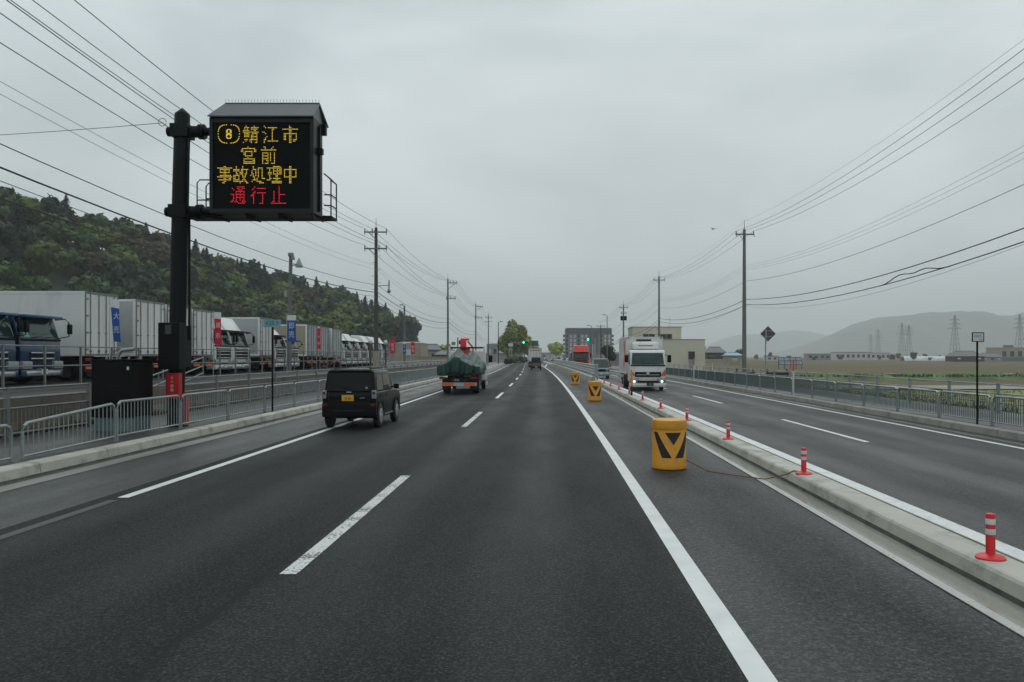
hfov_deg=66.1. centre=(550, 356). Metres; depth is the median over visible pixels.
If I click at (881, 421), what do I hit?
edge line
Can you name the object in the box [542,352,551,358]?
shop
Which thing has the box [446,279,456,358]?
utility pole
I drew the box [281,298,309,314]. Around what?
broadleaf tree
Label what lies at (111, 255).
broadleaf tree
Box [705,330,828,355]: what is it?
mountain
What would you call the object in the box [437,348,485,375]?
tarpaulin
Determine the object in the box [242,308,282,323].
evergreen tree
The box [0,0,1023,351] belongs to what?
sky
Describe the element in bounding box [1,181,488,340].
overhead wire
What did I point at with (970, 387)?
farm track
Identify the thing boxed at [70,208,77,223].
evergreen tree
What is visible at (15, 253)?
conifer tree
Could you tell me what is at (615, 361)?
building
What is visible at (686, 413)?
delineator post
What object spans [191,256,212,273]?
broadleaf tree
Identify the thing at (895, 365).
ground
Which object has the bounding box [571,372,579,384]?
crash barrel
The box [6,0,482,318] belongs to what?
overhead wire
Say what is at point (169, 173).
overhead wire
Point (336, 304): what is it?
broadleaf tree
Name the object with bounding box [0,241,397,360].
hill
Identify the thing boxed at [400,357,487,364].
boundary wall
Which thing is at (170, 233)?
overhead wire
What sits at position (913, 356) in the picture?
tree
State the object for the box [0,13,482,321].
overhead wire
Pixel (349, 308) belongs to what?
broadleaf tree
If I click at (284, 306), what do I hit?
broadleaf tree
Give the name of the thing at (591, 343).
street lamp
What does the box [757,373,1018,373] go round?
farm track
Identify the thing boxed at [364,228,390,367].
utility pole
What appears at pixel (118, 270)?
evergreen tree
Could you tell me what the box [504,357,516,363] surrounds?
garden bush
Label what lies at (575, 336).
hotel
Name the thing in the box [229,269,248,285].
broadleaf tree
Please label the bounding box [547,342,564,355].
street tree
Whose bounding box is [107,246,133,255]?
broadleaf tree
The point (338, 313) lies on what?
broadleaf tree
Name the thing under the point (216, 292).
conifer tree
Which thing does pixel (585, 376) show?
median kerb
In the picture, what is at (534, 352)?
white truck
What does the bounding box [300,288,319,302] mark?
broadleaf tree
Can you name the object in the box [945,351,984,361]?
farm house
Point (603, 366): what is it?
kei van
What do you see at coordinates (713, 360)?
garden wall
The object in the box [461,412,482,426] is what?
lane dash
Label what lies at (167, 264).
conifer tree
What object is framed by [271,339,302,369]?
parked truck
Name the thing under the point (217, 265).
conifer tree
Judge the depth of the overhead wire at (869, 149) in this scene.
34.99 m
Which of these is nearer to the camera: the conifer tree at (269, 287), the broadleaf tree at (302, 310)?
the broadleaf tree at (302, 310)
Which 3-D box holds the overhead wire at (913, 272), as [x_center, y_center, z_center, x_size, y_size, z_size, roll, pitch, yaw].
[15.246,-3.415,33.111,0.045,0.379,6.242,0,0,0]
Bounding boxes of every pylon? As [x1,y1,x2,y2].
[867,334,872,351]
[874,329,881,352]
[897,323,906,356]
[904,325,913,355]
[948,315,960,352]
[1013,314,1023,346]
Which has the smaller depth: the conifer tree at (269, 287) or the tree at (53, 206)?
the tree at (53, 206)
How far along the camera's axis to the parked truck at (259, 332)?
48.02 m
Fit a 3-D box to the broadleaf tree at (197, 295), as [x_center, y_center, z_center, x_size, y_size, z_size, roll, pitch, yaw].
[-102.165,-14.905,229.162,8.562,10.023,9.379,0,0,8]
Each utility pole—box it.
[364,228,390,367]
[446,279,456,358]
[475,304,482,350]
[485,312,491,362]
[597,325,604,357]
[619,300,627,337]
[654,276,664,336]
[735,223,754,373]
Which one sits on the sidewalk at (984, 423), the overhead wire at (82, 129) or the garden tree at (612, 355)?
the garden tree at (612, 355)
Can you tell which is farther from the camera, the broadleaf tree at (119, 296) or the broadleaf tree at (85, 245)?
the broadleaf tree at (85, 245)
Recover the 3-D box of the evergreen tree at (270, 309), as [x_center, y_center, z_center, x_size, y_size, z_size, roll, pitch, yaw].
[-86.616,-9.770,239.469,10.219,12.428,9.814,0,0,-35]
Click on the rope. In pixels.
(740, 475)
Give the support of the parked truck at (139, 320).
on the yard at (53, 380)
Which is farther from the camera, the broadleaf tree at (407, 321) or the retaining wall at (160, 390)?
the broadleaf tree at (407, 321)
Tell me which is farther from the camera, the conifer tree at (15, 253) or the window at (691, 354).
the conifer tree at (15, 253)
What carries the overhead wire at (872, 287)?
attached to the utility pole at (744, 353)
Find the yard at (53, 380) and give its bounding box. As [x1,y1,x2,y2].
[0,362,440,396]
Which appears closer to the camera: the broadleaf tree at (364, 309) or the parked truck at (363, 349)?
the parked truck at (363, 349)
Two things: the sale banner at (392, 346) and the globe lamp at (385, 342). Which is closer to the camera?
the globe lamp at (385, 342)
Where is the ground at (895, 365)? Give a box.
[527,357,1023,389]
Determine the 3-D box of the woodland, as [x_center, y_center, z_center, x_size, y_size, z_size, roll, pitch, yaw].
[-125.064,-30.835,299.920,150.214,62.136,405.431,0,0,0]
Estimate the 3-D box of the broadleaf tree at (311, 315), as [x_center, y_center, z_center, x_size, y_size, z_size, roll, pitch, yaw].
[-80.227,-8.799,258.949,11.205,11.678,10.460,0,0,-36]
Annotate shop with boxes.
[496,352,523,361]
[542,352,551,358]
[550,354,564,359]
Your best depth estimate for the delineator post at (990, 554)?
6.96 m
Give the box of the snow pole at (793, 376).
[793,359,793,394]
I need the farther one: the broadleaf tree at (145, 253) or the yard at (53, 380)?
the broadleaf tree at (145, 253)
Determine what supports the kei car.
on the road at (510, 534)
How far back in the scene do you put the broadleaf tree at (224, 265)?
283.75 m
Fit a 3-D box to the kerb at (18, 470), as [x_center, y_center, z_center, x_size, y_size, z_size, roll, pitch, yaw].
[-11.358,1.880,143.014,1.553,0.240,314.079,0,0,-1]
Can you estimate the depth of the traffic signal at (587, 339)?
171.91 m
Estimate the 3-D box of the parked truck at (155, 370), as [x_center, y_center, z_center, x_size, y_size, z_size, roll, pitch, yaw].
[-22.770,-0.719,37.350,10.355,3.352,2.890,0,0,0]
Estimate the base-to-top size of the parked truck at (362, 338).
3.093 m
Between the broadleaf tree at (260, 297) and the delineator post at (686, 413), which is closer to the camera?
the delineator post at (686, 413)
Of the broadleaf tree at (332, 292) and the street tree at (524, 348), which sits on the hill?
the broadleaf tree at (332, 292)
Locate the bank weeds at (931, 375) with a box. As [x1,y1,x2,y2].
[768,372,1023,376]
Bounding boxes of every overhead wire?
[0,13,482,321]
[0,42,488,326]
[0,81,483,331]
[0,143,483,337]
[0,166,488,339]
[0,197,475,337]
[1,94,479,329]
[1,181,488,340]
[2,122,163,134]
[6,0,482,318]
[10,0,485,317]
[32,0,483,313]
[74,0,465,294]
[602,62,1023,321]
[603,49,1023,320]
[603,158,1023,334]
[603,228,1023,344]
[605,78,1023,321]
[608,241,1023,346]
[611,184,1023,336]
[612,40,1022,312]
[618,152,1023,326]
[623,146,1022,320]
[647,244,1023,332]
[883,266,950,284]
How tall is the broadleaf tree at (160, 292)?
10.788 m
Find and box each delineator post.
[657,397,663,408]
[685,406,690,420]
[722,421,733,439]
[795,447,811,474]
[975,513,1006,561]
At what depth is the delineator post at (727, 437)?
17.03 m
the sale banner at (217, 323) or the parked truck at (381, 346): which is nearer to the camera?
the sale banner at (217, 323)
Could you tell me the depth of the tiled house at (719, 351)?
330.00 m
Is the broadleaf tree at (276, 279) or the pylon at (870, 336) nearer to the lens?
the broadleaf tree at (276, 279)
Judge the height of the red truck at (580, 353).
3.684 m
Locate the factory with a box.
[986,345,1023,360]
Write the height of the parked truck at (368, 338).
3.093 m
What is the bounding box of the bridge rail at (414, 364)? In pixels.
[386,360,445,367]
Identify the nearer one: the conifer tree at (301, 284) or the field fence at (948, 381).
the field fence at (948, 381)
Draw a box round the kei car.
[322,367,399,426]
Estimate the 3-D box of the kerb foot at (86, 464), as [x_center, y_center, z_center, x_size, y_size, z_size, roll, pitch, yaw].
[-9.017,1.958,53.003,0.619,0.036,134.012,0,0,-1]
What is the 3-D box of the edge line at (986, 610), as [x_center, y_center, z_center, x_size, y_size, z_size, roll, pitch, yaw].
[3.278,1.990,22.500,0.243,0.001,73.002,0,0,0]
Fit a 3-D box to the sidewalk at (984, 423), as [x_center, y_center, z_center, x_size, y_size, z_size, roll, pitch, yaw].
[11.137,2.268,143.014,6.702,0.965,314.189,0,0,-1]
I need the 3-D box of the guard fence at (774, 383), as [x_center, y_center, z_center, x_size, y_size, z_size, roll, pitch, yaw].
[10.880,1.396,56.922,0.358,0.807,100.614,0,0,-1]
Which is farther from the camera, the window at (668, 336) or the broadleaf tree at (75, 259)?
the broadleaf tree at (75, 259)
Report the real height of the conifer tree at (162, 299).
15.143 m
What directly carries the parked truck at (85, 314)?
on the yard at (53, 380)
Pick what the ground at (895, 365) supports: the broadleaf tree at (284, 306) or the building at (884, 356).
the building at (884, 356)
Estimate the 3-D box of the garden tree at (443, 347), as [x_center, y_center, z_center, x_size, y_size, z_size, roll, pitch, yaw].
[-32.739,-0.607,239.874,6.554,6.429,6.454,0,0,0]
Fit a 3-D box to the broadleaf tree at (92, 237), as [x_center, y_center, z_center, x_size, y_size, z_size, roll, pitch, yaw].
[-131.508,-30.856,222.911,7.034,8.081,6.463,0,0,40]
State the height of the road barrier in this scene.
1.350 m
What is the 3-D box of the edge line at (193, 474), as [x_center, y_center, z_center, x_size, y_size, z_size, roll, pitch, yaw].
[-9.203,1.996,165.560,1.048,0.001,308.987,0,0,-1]
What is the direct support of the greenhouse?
on the ground at (895, 365)
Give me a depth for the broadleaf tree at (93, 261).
209.92 m
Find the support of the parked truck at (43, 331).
on the yard at (53, 380)
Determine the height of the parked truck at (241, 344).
3.193 m
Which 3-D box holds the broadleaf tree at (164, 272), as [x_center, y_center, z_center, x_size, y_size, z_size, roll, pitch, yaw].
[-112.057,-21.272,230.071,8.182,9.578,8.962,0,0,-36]
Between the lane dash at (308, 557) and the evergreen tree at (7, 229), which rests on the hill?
the evergreen tree at (7, 229)
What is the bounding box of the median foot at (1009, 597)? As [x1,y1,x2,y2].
[601,385,1023,607]
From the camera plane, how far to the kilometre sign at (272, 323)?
25.25 m
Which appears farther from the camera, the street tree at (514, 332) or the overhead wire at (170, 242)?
the street tree at (514, 332)
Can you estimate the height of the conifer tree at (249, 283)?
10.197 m
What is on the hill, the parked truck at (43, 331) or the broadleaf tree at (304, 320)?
the broadleaf tree at (304, 320)
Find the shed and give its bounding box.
[721,352,741,364]
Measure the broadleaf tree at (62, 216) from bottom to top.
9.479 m
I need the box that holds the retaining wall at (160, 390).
[0,364,440,436]
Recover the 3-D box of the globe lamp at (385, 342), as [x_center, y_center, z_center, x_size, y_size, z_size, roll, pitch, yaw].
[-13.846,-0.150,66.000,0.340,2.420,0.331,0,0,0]
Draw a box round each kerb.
[0,362,503,481]
[543,361,1023,601]
[552,363,593,380]
[609,368,1023,440]
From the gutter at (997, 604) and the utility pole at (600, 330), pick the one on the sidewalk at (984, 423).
the utility pole at (600, 330)
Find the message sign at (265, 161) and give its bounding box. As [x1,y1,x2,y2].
[158,99,336,426]
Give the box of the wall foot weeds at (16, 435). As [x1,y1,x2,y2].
[0,386,324,438]
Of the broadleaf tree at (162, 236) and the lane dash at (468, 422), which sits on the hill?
the broadleaf tree at (162, 236)
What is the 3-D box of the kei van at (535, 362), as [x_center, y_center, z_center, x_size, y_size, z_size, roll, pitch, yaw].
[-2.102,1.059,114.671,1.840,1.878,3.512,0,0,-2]
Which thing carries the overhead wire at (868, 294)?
attached to the utility pole at (744, 353)
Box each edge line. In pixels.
[0,500,117,539]
[117,363,512,497]
[541,365,777,681]
[601,388,1023,635]
[612,370,1023,448]
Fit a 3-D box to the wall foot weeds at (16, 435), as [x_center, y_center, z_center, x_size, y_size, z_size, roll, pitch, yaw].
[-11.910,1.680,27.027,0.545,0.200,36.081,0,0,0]
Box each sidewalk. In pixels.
[0,362,502,466]
[589,363,1023,431]
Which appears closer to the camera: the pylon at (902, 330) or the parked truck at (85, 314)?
the parked truck at (85, 314)
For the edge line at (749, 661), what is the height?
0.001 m
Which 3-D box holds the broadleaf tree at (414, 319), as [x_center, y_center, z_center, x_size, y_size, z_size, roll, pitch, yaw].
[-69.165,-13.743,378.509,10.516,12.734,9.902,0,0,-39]
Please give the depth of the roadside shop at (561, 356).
480.00 m
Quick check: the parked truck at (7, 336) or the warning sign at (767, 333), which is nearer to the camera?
the parked truck at (7, 336)
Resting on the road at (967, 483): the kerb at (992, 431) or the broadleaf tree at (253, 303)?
the kerb at (992, 431)
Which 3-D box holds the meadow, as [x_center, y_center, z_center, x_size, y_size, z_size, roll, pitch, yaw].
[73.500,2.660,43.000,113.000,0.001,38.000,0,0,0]
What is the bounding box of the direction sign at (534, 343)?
[531,341,537,347]
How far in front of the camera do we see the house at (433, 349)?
235.00 m
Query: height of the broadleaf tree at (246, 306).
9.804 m
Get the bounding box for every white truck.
[527,348,541,366]
[619,337,670,389]
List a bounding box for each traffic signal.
[511,341,527,364]
[585,338,595,357]
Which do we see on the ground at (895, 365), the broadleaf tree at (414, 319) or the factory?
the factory
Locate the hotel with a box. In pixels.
[563,328,613,360]
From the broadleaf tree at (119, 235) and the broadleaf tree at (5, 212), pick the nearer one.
the broadleaf tree at (5, 212)
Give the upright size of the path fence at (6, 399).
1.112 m
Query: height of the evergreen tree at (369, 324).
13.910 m
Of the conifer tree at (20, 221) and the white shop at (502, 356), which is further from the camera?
the white shop at (502, 356)
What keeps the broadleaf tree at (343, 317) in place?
on the hill
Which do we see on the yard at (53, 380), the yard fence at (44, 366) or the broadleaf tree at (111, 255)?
the yard fence at (44, 366)
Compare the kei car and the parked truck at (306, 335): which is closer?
the kei car
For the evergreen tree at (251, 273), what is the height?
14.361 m
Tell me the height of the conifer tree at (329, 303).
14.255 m
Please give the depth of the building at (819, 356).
540.00 m
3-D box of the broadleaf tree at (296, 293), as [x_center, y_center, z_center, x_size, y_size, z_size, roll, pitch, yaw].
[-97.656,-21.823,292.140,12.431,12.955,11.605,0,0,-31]
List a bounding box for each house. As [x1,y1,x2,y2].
[428,344,442,356]
[434,350,454,356]
[705,347,726,358]
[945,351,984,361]
[981,353,1002,360]
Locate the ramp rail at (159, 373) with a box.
[153,357,203,385]
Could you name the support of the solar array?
on the ground at (895, 365)
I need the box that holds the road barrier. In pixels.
[766,369,788,375]
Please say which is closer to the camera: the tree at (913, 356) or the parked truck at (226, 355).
the parked truck at (226, 355)
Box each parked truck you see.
[0,291,118,380]
[0,312,29,377]
[8,313,72,382]
[60,299,164,378]
[88,327,237,373]
[94,317,273,371]
[108,304,191,373]
[115,318,254,372]
[136,309,212,375]
[250,330,286,370]
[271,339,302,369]
[274,324,317,368]
[295,326,328,368]
[298,328,341,367]
[310,336,354,366]
[324,336,383,364]
[339,334,361,366]
[348,338,368,365]
[350,335,373,365]
[372,337,389,364]
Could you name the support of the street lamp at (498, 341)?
on the sidewalk at (17, 448)
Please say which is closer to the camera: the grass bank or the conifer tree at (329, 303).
the grass bank
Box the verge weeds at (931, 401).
[783,383,1019,412]
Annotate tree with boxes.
[0,186,18,219]
[0,193,16,210]
[0,203,13,220]
[0,218,19,247]
[0,260,26,286]
[0,284,21,290]
[2,231,31,276]
[10,192,45,223]
[12,200,29,241]
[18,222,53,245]
[19,276,52,290]
[23,239,71,277]
[28,220,43,225]
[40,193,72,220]
[43,210,73,225]
[43,218,81,243]
[58,194,76,241]
[65,247,84,276]
[65,274,113,293]
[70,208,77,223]
[72,223,106,240]
[72,239,100,252]
[73,233,100,244]
[76,250,107,272]
[77,213,112,230]
[82,269,109,283]
[95,226,117,250]
[99,231,126,248]
[103,251,120,270]
[104,251,146,272]
[104,292,124,298]
[105,259,144,286]
[106,243,130,250]
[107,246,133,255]
[111,274,153,298]
[111,287,128,298]
[112,217,132,224]
[112,224,141,238]
[118,221,146,238]
[119,236,154,262]
[126,292,158,301]
[140,238,170,269]
[144,230,151,239]
[151,230,170,242]
[152,287,169,303]
[157,267,169,287]
[159,295,166,303]
[164,257,169,268]
[187,261,209,287]
[187,266,200,290]
[187,288,212,303]
[187,300,200,309]
[191,239,200,259]
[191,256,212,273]
[196,295,225,316]
[197,300,225,316]
[200,248,210,272]
[204,280,242,301]
[205,247,213,272]
[210,253,235,270]
[212,280,224,299]
[213,260,220,272]
[224,301,245,316]
[227,272,245,290]
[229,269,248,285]
[233,258,258,284]
[235,301,252,311]
[239,297,263,309]
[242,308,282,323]
[246,274,250,287]
[251,267,268,287]
[252,295,275,303]
[254,269,267,293]
[254,305,280,314]
[258,303,287,317]
[263,312,286,323]
[264,273,281,286]
[265,274,272,292]
[270,299,300,315]
[271,281,303,299]
[273,270,292,277]
[274,291,297,302]
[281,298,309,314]
[282,272,287,282]
[295,275,308,289]
[296,317,318,325]
[299,279,303,292]
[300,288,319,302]
[301,312,316,318]
[313,276,319,289]
[314,315,342,328]
[315,285,338,298]
[319,285,324,298]
[319,298,326,304]
[322,308,333,314]
[325,309,346,316]
[326,294,334,309]
[332,300,349,308]
[334,302,357,314]
[337,289,357,301]
[337,312,357,321]
[339,318,362,331]
[341,298,358,310]
[354,315,386,339]
[357,304,371,315]
[366,314,385,325]
[369,299,373,313]
[378,311,392,328]
[394,315,413,329]
[398,315,418,322]
[440,344,452,349]
[497,333,515,357]
[500,319,527,355]
[515,334,533,356]
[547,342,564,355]
[601,344,616,364]
[889,354,895,359]
[910,352,917,360]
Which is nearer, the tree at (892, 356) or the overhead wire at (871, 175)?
the overhead wire at (871, 175)
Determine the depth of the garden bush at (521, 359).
198.63 m
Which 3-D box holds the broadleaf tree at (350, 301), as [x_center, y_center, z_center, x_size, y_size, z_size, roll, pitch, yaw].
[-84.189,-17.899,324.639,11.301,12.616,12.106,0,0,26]
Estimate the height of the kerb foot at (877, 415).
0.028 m
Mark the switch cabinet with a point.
(116, 380)
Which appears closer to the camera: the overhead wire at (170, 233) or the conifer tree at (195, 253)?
the overhead wire at (170, 233)
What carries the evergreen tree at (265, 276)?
on the hill
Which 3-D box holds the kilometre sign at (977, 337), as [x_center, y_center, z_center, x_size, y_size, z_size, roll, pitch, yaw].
[11.199,0.585,20.587,0.320,2.430,0.077,0,0,0]
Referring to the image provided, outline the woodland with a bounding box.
[3,219,421,342]
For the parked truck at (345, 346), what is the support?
on the yard at (53, 380)
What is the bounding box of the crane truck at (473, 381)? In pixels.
[438,338,491,392]
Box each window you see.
[406,349,410,354]
[666,334,671,338]
[688,351,694,359]
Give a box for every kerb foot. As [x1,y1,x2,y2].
[0,380,441,485]
[611,369,1023,442]
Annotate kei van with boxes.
[530,357,541,369]
[592,358,610,377]
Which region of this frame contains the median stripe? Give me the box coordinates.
[548,362,1023,560]
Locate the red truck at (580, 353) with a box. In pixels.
[570,345,590,369]
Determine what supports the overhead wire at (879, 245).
attached to the utility pole at (658, 282)
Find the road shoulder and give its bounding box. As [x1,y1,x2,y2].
[0,364,508,528]
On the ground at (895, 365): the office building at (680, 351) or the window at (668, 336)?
the office building at (680, 351)
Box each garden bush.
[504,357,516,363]
[512,356,526,363]
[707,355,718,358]
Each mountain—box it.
[422,342,564,356]
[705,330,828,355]
[747,311,1023,356]
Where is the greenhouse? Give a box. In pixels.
[900,356,944,360]
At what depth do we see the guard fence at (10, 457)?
13.23 m
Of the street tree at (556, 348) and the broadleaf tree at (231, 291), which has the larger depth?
the street tree at (556, 348)
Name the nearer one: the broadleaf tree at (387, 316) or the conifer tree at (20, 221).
the conifer tree at (20, 221)
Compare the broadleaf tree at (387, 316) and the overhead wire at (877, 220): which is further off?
the broadleaf tree at (387, 316)
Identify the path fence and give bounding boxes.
[0,383,90,438]
[185,362,441,408]
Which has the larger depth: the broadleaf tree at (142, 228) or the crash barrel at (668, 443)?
the broadleaf tree at (142, 228)
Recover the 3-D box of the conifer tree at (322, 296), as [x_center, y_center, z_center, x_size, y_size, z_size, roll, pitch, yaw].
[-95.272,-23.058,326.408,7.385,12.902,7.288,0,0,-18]
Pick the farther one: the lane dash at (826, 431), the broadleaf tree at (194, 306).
the broadleaf tree at (194, 306)
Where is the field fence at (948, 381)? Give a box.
[666,364,1023,411]
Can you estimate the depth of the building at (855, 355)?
520.00 m
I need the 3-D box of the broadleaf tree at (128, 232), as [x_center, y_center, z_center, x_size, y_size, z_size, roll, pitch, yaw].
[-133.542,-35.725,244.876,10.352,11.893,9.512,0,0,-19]
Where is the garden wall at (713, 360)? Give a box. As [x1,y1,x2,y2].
[705,359,722,362]
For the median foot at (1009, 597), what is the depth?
8.61 m
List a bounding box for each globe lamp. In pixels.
[368,339,371,367]
[384,340,387,367]
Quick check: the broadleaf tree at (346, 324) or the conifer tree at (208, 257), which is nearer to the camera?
the broadleaf tree at (346, 324)
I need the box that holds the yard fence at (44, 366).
[0,344,387,387]
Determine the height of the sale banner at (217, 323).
3.050 m
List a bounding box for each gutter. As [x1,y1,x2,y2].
[0,363,503,491]
[601,386,1023,636]
[609,369,1023,445]
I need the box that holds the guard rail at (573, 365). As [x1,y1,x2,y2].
[554,359,597,379]
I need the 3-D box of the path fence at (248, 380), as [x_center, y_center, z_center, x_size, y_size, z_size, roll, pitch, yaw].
[-12.117,1.224,60.501,0.247,1.112,72.099,0,0,-1]
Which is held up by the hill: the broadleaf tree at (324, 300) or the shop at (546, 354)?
the broadleaf tree at (324, 300)
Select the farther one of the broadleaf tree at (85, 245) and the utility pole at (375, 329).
the broadleaf tree at (85, 245)
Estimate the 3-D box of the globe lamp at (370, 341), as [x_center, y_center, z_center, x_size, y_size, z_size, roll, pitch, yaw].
[-14.220,-0.150,62.000,0.340,2.420,0.331,0,0,0]
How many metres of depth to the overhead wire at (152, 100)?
24.03 m
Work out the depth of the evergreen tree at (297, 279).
344.51 m
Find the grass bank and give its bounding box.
[779,369,1023,379]
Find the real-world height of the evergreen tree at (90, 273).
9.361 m
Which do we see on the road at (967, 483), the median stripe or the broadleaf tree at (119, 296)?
the median stripe
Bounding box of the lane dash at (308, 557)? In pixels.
[280,476,409,573]
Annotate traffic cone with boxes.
[184,396,193,422]
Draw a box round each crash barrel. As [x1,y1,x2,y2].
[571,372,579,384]
[588,381,600,400]
[652,418,686,469]
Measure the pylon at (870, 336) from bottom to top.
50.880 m
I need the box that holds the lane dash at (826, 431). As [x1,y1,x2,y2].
[781,419,868,441]
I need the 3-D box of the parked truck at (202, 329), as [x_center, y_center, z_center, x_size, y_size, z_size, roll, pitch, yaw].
[-22.794,-0.699,40.000,10.355,3.312,2.790,0,0,0]
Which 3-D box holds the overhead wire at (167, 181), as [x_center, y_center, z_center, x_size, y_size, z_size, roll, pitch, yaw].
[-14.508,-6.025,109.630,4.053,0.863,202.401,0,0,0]
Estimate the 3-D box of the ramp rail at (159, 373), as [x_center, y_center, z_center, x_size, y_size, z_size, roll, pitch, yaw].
[-13.250,0.935,27.500,0.058,1.830,11.384,0,0,-14]
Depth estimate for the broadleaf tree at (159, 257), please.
240.64 m
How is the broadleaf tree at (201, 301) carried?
on the hill
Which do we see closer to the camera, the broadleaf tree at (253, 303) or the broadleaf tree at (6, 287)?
the broadleaf tree at (6, 287)
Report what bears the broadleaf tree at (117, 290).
on the hill
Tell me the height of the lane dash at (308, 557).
0.001 m
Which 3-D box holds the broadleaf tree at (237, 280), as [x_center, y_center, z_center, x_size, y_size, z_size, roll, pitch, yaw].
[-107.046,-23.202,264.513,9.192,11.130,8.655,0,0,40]
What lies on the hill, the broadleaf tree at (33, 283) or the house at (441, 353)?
the broadleaf tree at (33, 283)
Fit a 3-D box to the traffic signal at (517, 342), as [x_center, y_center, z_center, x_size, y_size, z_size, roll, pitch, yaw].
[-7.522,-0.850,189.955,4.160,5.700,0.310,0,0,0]
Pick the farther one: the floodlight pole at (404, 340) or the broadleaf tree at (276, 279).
the broadleaf tree at (276, 279)
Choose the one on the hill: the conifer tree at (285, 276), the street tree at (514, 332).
the conifer tree at (285, 276)
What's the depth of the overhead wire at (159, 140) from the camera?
24.35 m
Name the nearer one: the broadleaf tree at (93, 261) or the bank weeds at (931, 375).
the bank weeds at (931, 375)
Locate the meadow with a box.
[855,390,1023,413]
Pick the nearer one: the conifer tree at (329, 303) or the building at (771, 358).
the conifer tree at (329, 303)
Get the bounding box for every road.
[0,359,748,681]
[541,359,1023,681]
[543,359,1023,550]
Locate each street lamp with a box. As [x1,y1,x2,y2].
[498,321,502,363]
[587,325,591,363]
[603,314,607,358]
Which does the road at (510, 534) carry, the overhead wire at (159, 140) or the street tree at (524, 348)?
the street tree at (524, 348)
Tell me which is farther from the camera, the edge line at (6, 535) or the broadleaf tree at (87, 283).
the broadleaf tree at (87, 283)
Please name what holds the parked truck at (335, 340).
on the yard at (53, 380)
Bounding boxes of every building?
[394,342,427,361]
[487,343,501,360]
[606,352,618,364]
[627,327,705,369]
[764,356,777,360]
[804,354,830,359]
[831,352,870,359]
[871,353,889,359]
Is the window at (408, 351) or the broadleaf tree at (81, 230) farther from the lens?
the broadleaf tree at (81, 230)
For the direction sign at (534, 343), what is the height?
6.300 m
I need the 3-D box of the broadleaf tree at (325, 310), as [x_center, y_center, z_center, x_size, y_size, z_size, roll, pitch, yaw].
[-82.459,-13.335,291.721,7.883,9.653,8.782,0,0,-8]
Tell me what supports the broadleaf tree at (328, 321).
on the hill
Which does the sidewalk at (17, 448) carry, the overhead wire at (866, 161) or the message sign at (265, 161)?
the message sign at (265, 161)
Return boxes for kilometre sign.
[263,320,280,411]
[972,332,983,423]
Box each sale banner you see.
[109,297,120,358]
[213,311,221,375]
[287,315,295,341]
[317,328,320,348]
[390,340,394,352]
[402,341,405,363]
[411,342,414,353]
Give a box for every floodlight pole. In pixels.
[284,253,302,370]
[400,304,405,363]
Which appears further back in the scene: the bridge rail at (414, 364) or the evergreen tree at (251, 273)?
the evergreen tree at (251, 273)
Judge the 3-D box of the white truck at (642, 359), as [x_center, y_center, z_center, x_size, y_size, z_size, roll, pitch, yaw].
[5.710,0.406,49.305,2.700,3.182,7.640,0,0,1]
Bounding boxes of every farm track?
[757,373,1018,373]
[796,385,1023,388]
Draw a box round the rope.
[686,459,796,479]
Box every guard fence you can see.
[0,424,12,461]
[21,367,437,459]
[666,367,1023,426]
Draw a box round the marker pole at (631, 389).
[630,372,632,394]
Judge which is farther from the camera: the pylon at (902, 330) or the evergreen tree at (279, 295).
the pylon at (902, 330)
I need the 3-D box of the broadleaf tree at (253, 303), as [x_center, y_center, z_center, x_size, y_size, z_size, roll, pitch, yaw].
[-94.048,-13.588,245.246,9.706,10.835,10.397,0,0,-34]
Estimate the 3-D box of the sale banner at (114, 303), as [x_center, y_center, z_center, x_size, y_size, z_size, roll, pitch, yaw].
[-15.426,-0.565,27.797,0.404,3.050,0.079,0,0,0]
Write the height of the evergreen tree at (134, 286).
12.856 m
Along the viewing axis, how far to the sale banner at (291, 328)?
43.99 m
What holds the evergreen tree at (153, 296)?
on the hill
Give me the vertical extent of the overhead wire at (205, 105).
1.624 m
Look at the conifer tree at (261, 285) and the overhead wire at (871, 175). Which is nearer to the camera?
the overhead wire at (871, 175)
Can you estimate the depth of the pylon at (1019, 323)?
819.91 m
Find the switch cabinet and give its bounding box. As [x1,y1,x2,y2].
[90,347,154,431]
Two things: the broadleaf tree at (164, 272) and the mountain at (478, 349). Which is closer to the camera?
the broadleaf tree at (164, 272)
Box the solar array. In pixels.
[778,357,802,368]
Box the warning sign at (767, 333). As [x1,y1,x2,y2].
[760,326,775,374]
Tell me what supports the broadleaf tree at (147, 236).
on the hill
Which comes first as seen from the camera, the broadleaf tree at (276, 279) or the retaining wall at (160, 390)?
the retaining wall at (160, 390)
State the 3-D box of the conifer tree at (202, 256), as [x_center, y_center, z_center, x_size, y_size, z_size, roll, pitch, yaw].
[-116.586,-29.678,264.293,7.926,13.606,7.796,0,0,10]
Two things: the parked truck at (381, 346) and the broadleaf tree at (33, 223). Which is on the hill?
the broadleaf tree at (33, 223)
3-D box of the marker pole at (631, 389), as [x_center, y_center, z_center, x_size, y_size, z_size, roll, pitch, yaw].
[3.743,1.262,36.200,0.100,1.075,0.095,0,0,0]
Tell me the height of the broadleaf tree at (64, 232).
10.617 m

